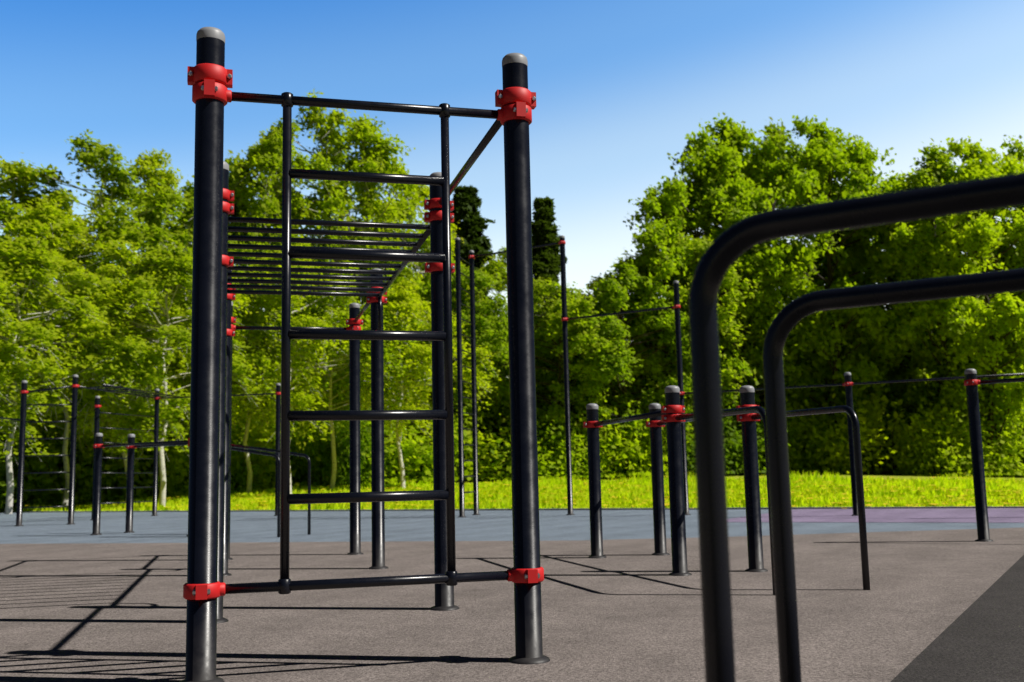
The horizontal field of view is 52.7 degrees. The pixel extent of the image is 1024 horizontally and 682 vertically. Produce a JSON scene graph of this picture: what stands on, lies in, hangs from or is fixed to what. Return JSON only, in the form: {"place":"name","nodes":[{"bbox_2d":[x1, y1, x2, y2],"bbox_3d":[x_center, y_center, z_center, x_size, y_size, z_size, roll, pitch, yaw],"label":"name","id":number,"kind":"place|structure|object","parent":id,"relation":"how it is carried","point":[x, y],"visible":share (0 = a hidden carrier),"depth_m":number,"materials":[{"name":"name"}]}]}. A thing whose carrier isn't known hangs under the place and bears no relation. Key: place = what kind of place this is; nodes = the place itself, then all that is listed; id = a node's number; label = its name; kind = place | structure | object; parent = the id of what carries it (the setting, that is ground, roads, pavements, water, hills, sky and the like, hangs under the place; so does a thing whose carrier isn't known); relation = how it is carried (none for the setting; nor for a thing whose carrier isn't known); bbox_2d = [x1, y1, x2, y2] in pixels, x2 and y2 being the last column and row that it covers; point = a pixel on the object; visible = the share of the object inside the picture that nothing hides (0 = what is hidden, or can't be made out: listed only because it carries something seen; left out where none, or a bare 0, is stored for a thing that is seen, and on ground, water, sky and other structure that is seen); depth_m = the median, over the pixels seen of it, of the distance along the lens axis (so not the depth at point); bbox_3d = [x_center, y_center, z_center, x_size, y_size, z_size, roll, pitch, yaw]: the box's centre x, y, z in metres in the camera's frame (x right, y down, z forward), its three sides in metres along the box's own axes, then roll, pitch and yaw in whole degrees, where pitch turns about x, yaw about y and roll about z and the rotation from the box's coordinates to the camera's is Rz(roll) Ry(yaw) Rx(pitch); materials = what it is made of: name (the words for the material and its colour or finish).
{"place":"outdoors","nodes":[
{"label":"outdoors","id":0,"kind":"place"},
{"bbox_2d":[0,0,1023,341],"label":"sky","id":1,"kind":"structure","parent":0,"point":[620,86],"materials":[{"name":"blue"}]},
{"bbox_2d":[13,469,1023,510],"bbox_3d":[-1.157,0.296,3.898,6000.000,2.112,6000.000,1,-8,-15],"label":"ground","id":2,"kind":"structure","parent":0,"point":[890,476],"depth_m":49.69,"materials":[{"name":"green plant"}]},
{"bbox_2d":[2,420,33,503],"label":"shrub","id":3,"kind":"object","parent":2,"relation":"on","point":[15,450],"visible":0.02,"depth_m":36.62,"materials":[{"name":"green plant"}]},
{"bbox_2d":[0,439,51,505],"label":"shrub","id":4,"kind":"object","parent":2,"relation":"on","point":[15,473],"visible":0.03,"depth_m":36.24,"materials":[{"name":"green plant"}]},
{"bbox_2d":[0,175,65,433],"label":"birch tree","id":5,"kind":"object","parent":2,"relation":"on","point":[6,211],"visible":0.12,"depth_m":36.44,"materials":[{"name":"green plant"}]},
{"bbox_2d":[0,420,76,511],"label":"shrub","id":6,"kind":"object","parent":2,"relation":"on","point":[40,467],"visible":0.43,"depth_m":33.44,"materials":[{"name":"green plant"}]},
{"bbox_2d":[0,279,78,417],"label":"birch tree","id":7,"kind":"object","parent":2,"relation":"on","point":[45,370],"visible":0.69,"depth_m":29.37,"materials":[{"name":"green plant"}]},
{"bbox_2d":[0,378,91,447],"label":"tree","id":8,"kind":"object","parent":2,"relation":"on","point":[6,403],"depth_m":42.37,"materials":[{"name":"green plant"}]},
{"bbox_2d":[0,156,127,403],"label":"birch tree","id":9,"kind":"object","parent":2,"relation":"on","point":[15,182],"visible":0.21,"depth_m":42.58,"materials":[{"name":"green plant"}]},
{"bbox_2d":[0,401,136,505],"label":"shrub","id":10,"kind":"object","parent":2,"relation":"on","point":[53,478],"visible":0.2,"depth_m":36.07,"materials":[{"name":"green plant"}]},
{"bbox_2d":[49,381,93,435],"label":"tree","id":11,"kind":"object","parent":2,"relation":"on","point":[82,401],"depth_m":49.35,"materials":[{"name":"green plant"}]},
{"bbox_2d":[0,235,149,513],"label":"birch tree","id":12,"kind":"object","parent":2,"relation":"on","point":[24,271],"visible":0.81,"depth_m":29.94,"materials":[{"name":"green plant"}]},
{"bbox_2d":[0,249,162,505],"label":"birch tree","id":13,"kind":"object","parent":2,"relation":"on","point":[72,326],"visible":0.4,"depth_m":33.00,"materials":[{"name":"green plant"}]},
{"bbox_2d":[0,188,180,501],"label":"birch tree","id":14,"kind":"object","parent":2,"relation":"on","point":[39,222],"visible":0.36,"depth_m":37.73,"materials":[{"name":"green plant"}]},
{"bbox_2d":[0,129,192,398],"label":"birch tree","id":15,"kind":"object","parent":2,"relation":"on","point":[128,228],"visible":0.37,"depth_m":43.09,"materials":[{"name":"green plant"}]},
{"bbox_2d":[33,261,232,501],"bbox_3d":[-13.278,1.530,35.279,6.736,8.485,5.985,-4,-8,18],"label":"birch tree","id":16,"kind":"object","parent":2,"relation":"on","point":[112,271],"visible":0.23,"depth_m":35.12,"materials":[{"name":"green plant"}]},
{"bbox_2d":[76,147,193,403],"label":"birch tree","id":17,"kind":"object","parent":2,"relation":"on","point":[147,168],"visible":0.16,"depth_m":50.42,"materials":[{"name":"green plant"}]},
{"bbox_2d":[53,420,238,499],"bbox_3d":[-15.671,4.169,40.150,9.773,4.562,7.400,-4,-8,22],"label":"shrub","id":18,"kind":"object","parent":2,"relation":"on","point":[60,466],"visible":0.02,"depth_m":38.53,"materials":[{"name":"green plant"}]},
{"bbox_2d":[48,401,244,501],"bbox_3d":[-14.051,4.144,39.054,7.916,4.219,6.826,4,-9,-34],"label":"shrub","id":19,"kind":"object","parent":2,"relation":"on","point":[82,472],"visible":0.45,"depth_m":37.21,"materials":[{"name":"green plant"}]},
{"bbox_2d":[58,243,280,506],"bbox_3d":[-11.373,1.082,33.214,7.539,8.847,6.799,-1,-7,-4],"label":"birch tree","id":20,"kind":"object","parent":2,"relation":"on","point":[175,277],"visible":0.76,"depth_m":32.43,"materials":[{"name":"green plant"}]},
{"bbox_2d":[78,394,296,492],"bbox_3d":[-13.877,3.827,42.693,9.588,5.690,9.846,1,-8,-19],"label":"shrub","id":21,"kind":"object","parent":2,"relation":"on","point":[240,467],"visible":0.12,"depth_m":40.80,"materials":[{"name":"green plant"}]},
{"bbox_2d":[96,255,280,439],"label":"birch tree","id":22,"kind":"object","parent":2,"relation":"on","point":[240,301],"visible":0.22,"depth_m":35.92,"materials":[{"name":"green plant"}]},
{"bbox_2d":[118,186,276,453],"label":"birch tree","id":23,"kind":"object","parent":2,"relation":"on","point":[157,235],"visible":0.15,"depth_m":43.27,"materials":[{"name":"green plant"}]},
{"bbox_2d":[158,150,332,424],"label":"broad tree","id":24,"kind":"object","parent":2,"relation":"on","point":[231,164],"visible":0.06,"depth_m":54.13,"materials":[{"name":"green plant"}]},
{"bbox_2d":[160,338,347,489],"bbox_3d":[-11.229,3.333,44.750,8.699,7.151,7.939,2,-8,-27],"label":"shrub","id":25,"kind":"object","parent":2,"relation":"on","point":[262,462],"visible":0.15,"depth_m":42.43,"materials":[{"name":"green plant"}]},
{"bbox_2d":[170,264,341,492],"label":"birch tree","id":26,"kind":"object","parent":2,"relation":"on","point":[261,420],"visible":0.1,"depth_m":38.71,"materials":[{"name":"green plant"}]},
{"bbox_2d":[228,117,374,427],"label":"birch tree","id":27,"kind":"object","parent":2,"relation":"on","point":[266,153],"visible":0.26,"depth_m":49.84,"materials":[{"name":"green plant"}]},
{"bbox_2d":[263,383,367,444],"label":"tree","id":28,"kind":"object","parent":2,"relation":"on","point":[298,425],"depth_m":52.38,"materials":[{"name":"green plant"}]},
{"bbox_2d":[232,235,399,493],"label":"birch tree","id":29,"kind":"object","parent":2,"relation":"on","point":[297,373],"visible":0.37,"depth_m":36.87,"materials":[{"name":"green plant"}]},
{"bbox_2d":[252,372,389,487],"bbox_3d":[-9.010,3.902,45.169,7.349,5.654,6.770,-3,-8,9],"label":"shrub","id":30,"kind":"object","parent":2,"relation":"on","point":[301,472],"visible":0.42,"depth_m":43.55,"materials":[{"name":"green plant"}]},
{"bbox_2d":[229,88,423,390],"bbox_3d":[-9.551,-2.904,52.663,10.615,21.066,10.593,4,-9,-34],"label":"birch tree","id":31,"kind":"object","parent":2,"relation":"on","point":[329,132],"visible":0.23,"depth_m":53.30,"materials":[{"name":"green plant"}]},
{"bbox_2d":[242,259,427,491],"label":"birch tree","id":32,"kind":"object","parent":2,"relation":"on","point":[389,356],"visible":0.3,"depth_m":40.02,"materials":[{"name":"green plant"}]},
{"bbox_2d":[292,364,405,427],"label":"tree","id":33,"kind":"object","parent":2,"relation":"on","point":[343,389],"depth_m":56.85,"materials":[{"name":"green plant"}]},
{"bbox_2d":[250,113,454,406],"bbox_3d":[-7.175,-2.292,51.567,11.412,19.368,9.858,5,-10,-39],"label":"birch tree","id":34,"kind":"object","parent":2,"relation":"on","point":[375,156],"visible":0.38,"depth_m":51.35,"materials":[{"name":"green plant"}]},
{"bbox_2d":[290,420,428,483],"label":"shrub","id":35,"kind":"object","parent":2,"relation":"on","point":[396,459],"visible":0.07,"depth_m":45.96,"materials":[{"name":"green plant"}]},
{"bbox_2d":[300,359,431,426],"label":"tree","id":36,"kind":"object","parent":2,"relation":"on","point":[386,380],"depth_m":56.34,"materials":[{"name":"green plant"}]},
{"bbox_2d":[316,214,430,389],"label":"dark tree","id":37,"kind":"object","parent":2,"relation":"on","point":[338,261],"depth_m":62.68,"materials":[{"name":"green plant"}]},
{"bbox_2d":[306,379,495,483],"bbox_3d":[-5.750,4.208,48.396,9.421,5.554,8.939,5,-10,-41],"label":"shrub","id":38,"kind":"object","parent":2,"relation":"on","point":[423,453],"visible":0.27,"depth_m":46.29,"materials":[{"name":"green plant"}]},
{"bbox_2d":[340,174,477,401],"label":"birch tree","id":39,"kind":"object","parent":2,"relation":"on","point":[425,192],"visible":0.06,"depth_m":58.56,"materials":[{"name":"green plant"}]},
{"bbox_2d":[332,279,501,487],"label":"birch tree","id":40,"kind":"object","parent":2,"relation":"on","point":[405,293],"visible":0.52,"depth_m":40.65,"materials":[{"name":"green plant"}]},
{"bbox_2d":[360,359,509,452],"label":"tree","id":41,"kind":"object","parent":2,"relation":"on","point":[495,430],"visible":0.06,"depth_m":55.10,"materials":[{"name":"green plant"}]},
{"bbox_2d":[384,258,508,445],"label":"broad tree","id":42,"kind":"object","parent":2,"relation":"on","point":[499,303],"visible":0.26,"depth_m":49.73,"materials":[{"name":"green plant"}]},
{"bbox_2d":[384,396,510,481],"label":"shrub","id":43,"kind":"object","parent":2,"relation":"on","point":[484,457],"visible":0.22,"depth_m":48.20,"materials":[{"name":"green plant"}]},
{"bbox_2d":[450,185,495,377],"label":"pine tree","id":44,"kind":"object","parent":2,"relation":"on","point":[471,225],"visible":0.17,"depth_m":64.05,"materials":[{"name":"green plant"}]},
{"bbox_2d":[0,528,1023,681],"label":"grey pad","id":45,"kind":"object","parent":2,"relation":"on","point":[627,610],"visible":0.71,"depth_m":5.60,"materials":[{"name":"rubber"}]},
{"bbox_2d":[179,27,549,681],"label":"workout complex","id":46,"kind":"structure","parent":45,"relation":"on","point":[206,589],"depth_m":4.14,"materials":[{"name":"black metal"}]},
{"bbox_2d":[583,385,869,594],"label":"parallel bars","id":47,"kind":"object","parent":45,"relation":"on","point":[673,418],"visible":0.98,"depth_m":7.53,"materials":[{"name":"black metal"}]},
{"bbox_2d":[688,173,1023,681],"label":"parallel bars","id":48,"kind":"object","parent":45,"relation":"on","point":[728,247],"visible":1,"depth_m":1.53,"materials":[{"name":"black metal"}]},
{"bbox_2d":[891,555,1023,681],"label":"pavement","id":49,"kind":"structure","parent":45,"relation":"on","point":[980,638],"depth_m":4.20,"materials":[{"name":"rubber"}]},
{"bbox_2d":[964,369,1023,541],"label":"pull up bar","id":50,"kind":"object","parent":45,"relation":"on","point":[971,381],"visible":0.95,"depth_m":10.06,"materials":[{"name":"black metal"}]},
{"bbox_2d":[0,509,1023,543],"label":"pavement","id":51,"kind":"structure","parent":2,"relation":"on","point":[248,526],"depth_m":15.76,"materials":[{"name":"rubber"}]},
{"bbox_2d":[0,375,280,525],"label":"wall bars","id":52,"kind":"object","parent":51,"relation":"on","point":[24,392],"visible":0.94,"depth_m":20.46,"materials":[{"name":"black metal"}]},
{"bbox_2d":[90,433,310,536],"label":"parallel bars","id":53,"kind":"object","parent":51,"relation":"on","point":[131,445],"visible":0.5,"depth_m":15.57,"materials":[{"name":"black metal"}]},
{"bbox_2d":[728,508,1023,522],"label":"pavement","id":54,"kind":"structure","parent":51,"relation":"on","point":[1005,515],"depth_m":15.73,"materials":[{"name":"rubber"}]},
{"bbox_2d":[0,506,1023,512],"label":"kerb edge","id":55,"kind":"object","parent":2,"relation":"on","point":[573,509],"visible":0.22,"depth_m":21.37,"materials":[{"name":"grey concrete"}]},
{"bbox_2d":[462,246,580,433],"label":"birch tree","id":56,"kind":"object","parent":2,"relation":"on","point":[493,267],"visible":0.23,"depth_m":56.24,"materials":[{"name":"green plant"}]},
{"bbox_2d":[457,396,586,479],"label":"shrub","id":57,"kind":"object","parent":2,"relation":"on","point":[509,441],"visible":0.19,"depth_m":48.77,"materials":[{"name":"green plant"}]},
{"bbox_2d":[481,357,583,433],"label":"tree","id":58,"kind":"object","parent":2,"relation":"on","point":[540,397],"depth_m":59.19,"materials":[{"name":"green plant"}]},
{"bbox_2d":[463,277,624,447],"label":"broad tree","id":59,"kind":"object","parent":2,"relation":"on","point":[577,307],"visible":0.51,"depth_m":49.98,"materials":[{"name":"green plant"}]},
{"bbox_2d":[531,196,576,395],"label":"pine tree","id":60,"kind":"object","parent":2,"relation":"on","point":[546,262],"visible":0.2,"depth_m":66.51,"materials":[{"name":"green plant"}]},
{"bbox_2d":[478,413,636,480],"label":"shrub","id":61,"kind":"object","parent":2,"relation":"on","point":[544,466],"visible":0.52,"depth_m":48.33,"materials":[{"name":"green plant"}]},
{"bbox_2d":[493,339,651,455],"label":"tree","id":62,"kind":"object","parent":2,"relation":"on","point":[574,361],"depth_m":58.36,"materials":[{"name":"green plant"}]},
{"bbox_2d":[534,291,645,429],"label":"broad tree","id":63,"kind":"object","parent":2,"relation":"on","point":[600,403],"visible":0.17,"depth_m":52.78,"materials":[{"name":"green plant"}]},
{"bbox_2d":[543,369,637,394],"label":"dark tree","id":64,"kind":"object","parent":2,"relation":"on","point":[547,372],"visible":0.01,"depth_m":63.43,"materials":[{"name":"green plant"}]},
{"bbox_2d":[561,382,689,478],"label":"shrub","id":65,"kind":"object","parent":2,"relation":"on","point":[640,450],"visible":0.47,"depth_m":49.92,"materials":[{"name":"green plant"}]},
{"bbox_2d":[561,258,693,477],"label":"broad tree","id":66,"kind":"object","parent":2,"relation":"on","point":[612,294],"visible":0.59,"depth_m":50.82,"materials":[{"name":"green plant"}]},
{"bbox_2d":[629,288,668,390],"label":"dark tree","id":67,"kind":"object","parent":2,"relation":"on","point":[648,386],"visible":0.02,"depth_m":68.16,"materials":[{"name":"green plant"}]},
{"bbox_2d":[569,230,758,466],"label":"broad tree","id":68,"kind":"object","parent":2,"relation":"on","point":[697,247],"visible":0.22,"depth_m":53.05,"materials":[{"name":"green plant"}]},
{"bbox_2d":[603,401,726,472],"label":"shrub","id":69,"kind":"object","parent":2,"relation":"on","point":[686,442],"visible":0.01,"depth_m":53.77,"materials":[{"name":"green plant"}]},
{"bbox_2d":[627,162,754,402],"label":"dark tree","id":70,"kind":"object","parent":2,"relation":"on","point":[685,177],"visible":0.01,"depth_m":69.71,"materials":[{"name":"green plant"}]},
{"bbox_2d":[621,149,807,422],"bbox_3d":[9.526,-1.510,55.866,11.278,18.111,10.262,3,-8,-27],"label":"broad tree","id":71,"kind":"object","parent":2,"relation":"on","point":[715,201],"visible":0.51,"depth_m":54.63,"materials":[{"name":"green plant"}]},
{"bbox_2d":[663,393,801,474],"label":"shrub","id":72,"kind":"object","parent":2,"relation":"on","point":[734,442],"visible":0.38,"depth_m":51.51,"materials":[{"name":"green plant"}]},
{"bbox_2d":[639,112,838,429],"bbox_3d":[11.780,-2.768,58.222,10.108,21.245,9.736,1,-8,-15],"label":"broad tree","id":73,"kind":"object","parent":2,"relation":"on","point":[728,165],"visible":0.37,"depth_m":57.25,"materials":[{"name":"green plant"}]},
{"bbox_2d":[455,235,1023,516],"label":"bars","id":74,"kind":"object","parent":2,"relation":"on","point":[848,383],"visible":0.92,"depth_m":19.31,"materials":[{"name":"black metal"}]},
{"bbox_2d":[692,394,804,468],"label":"shrub","id":75,"kind":"object","parent":2,"relation":"on","point":[733,419],"depth_m":59.62,"materials":[{"name":"green plant"}]},
{"bbox_2d":[722,396,817,449],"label":"shrub","id":76,"kind":"object","parent":2,"relation":"on","point":[735,415],"visible":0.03,"depth_m":59.07,"materials":[{"name":"green plant"}]},
{"bbox_2d":[724,398,846,472],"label":"shrub","id":77,"kind":"object","parent":2,"relation":"on","point":[806,468],"visible":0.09,"depth_m":53.62,"materials":[{"name":"green plant"}]},
{"bbox_2d":[719,117,884,420],"bbox_3d":[16.724,-2.887,60.661,9.694,21.858,9.476,-8,-10,40],"label":"broad tree","id":78,"kind":"object","parent":2,"relation":"on","point":[791,150],"visible":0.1,"depth_m":61.38,"materials":[{"name":"green plant"}]},
{"bbox_2d":[720,139,884,359],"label":"dark tree","id":79,"kind":"object","parent":2,"relation":"on","point":[801,241],"depth_m":72.75,"materials":[{"name":"green plant"}]},
{"bbox_2d":[742,379,897,473],"bbox_3d":[16.312,4.723,56.218,9.413,5.691,8.083,1,-8,-14],"label":"shrub","id":80,"kind":"object","parent":2,"relation":"on","point":[798,426],"visible":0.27,"depth_m":53.95,"materials":[{"name":"green plant"}]},
{"bbox_2d":[735,115,924,426],"bbox_3d":[17.449,-2.775,57.208,11.041,20.997,10.062,-5,-8,24],"label":"broad tree","id":81,"kind":"object","parent":2,"relation":"on","point":[827,161],"visible":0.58,"depth_m":56.63,"materials":[{"name":"green plant"}]},
{"bbox_2d":[798,383,940,474],"bbox_3d":[18.091,4.813,54.834,7.035,5.260,8.845,-1,-7,-5],"label":"shrub","id":82,"kind":"object","parent":2,"relation":"on","point":[870,420],"visible":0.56,"depth_m":53.05,"materials":[{"name":"green plant"}]},
{"bbox_2d":[834,404,910,468],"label":"shrub","id":83,"kind":"object","parent":2,"relation":"on","point":[892,411],"depth_m":59.77,"materials":[{"name":"green plant"}]},
{"bbox_2d":[798,145,961,417],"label":"broad tree","id":84,"kind":"object","parent":2,"relation":"on","point":[864,181],"visible":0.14,"depth_m":60.75,"materials":[{"name":"green plant"}]},
{"bbox_2d":[882,391,909,430],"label":"tree","id":85,"kind":"object","parent":2,"relation":"on","point":[891,415],"visible":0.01,"depth_m":61.20,"materials":[{"name":"green plant"}]},
{"bbox_2d":[819,170,977,436],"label":"broad tree","id":86,"kind":"object","parent":2,"relation":"on","point":[922,353],"visible":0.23,"depth_m":57.87,"materials":[{"name":"green plant"}]},
{"bbox_2d":[865,138,1023,434],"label":"broad tree","id":87,"kind":"object","parent":2,"relation":"on","point":[908,323],"visible":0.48,"depth_m":54.70,"materials":[{"name":"green plant"}]},
{"bbox_2d":[876,392,1014,473],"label":"shrub","id":88,"kind":"object","parent":2,"relation":"on","point":[886,441],"visible":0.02,"depth_m":57.02,"materials":[{"name":"green plant"}]},
{"bbox_2d":[882,392,1023,476],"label":"shrub","id":89,"kind":"object","parent":2,"relation":"on","point":[943,463],"visible":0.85,"depth_m":51.40,"materials":[{"name":"green plant"}]},
{"bbox_2d":[885,221,1021,370],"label":"dark tree","id":90,"kind":"object","parent":2,"relation":"on","point":[983,297],"depth_m":67.81,"materials":[{"name":"green plant"}]},
{"bbox_2d":[888,136,1023,476],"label":"broad tree","id":91,"kind":"object","parent":2,"relation":"on","point":[982,236],"visible":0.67,"depth_m":52.66,"materials":[{"name":"green plant"}]},
{"bbox_2d":[931,135,1023,414],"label":"broad tree","id":92,"kind":"object","parent":2,"relation":"on","point":[1017,146],"visible":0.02,"depth_m":59.27,"materials":[{"name":"green plant"}]},
{"bbox_2d":[962,410,1023,476],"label":"shrub","id":93,"kind":"object","parent":2,"relation":"on","point":[998,430],"visible":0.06,"depth_m":53.95,"materials":[{"name":"green plant"}]}
]}

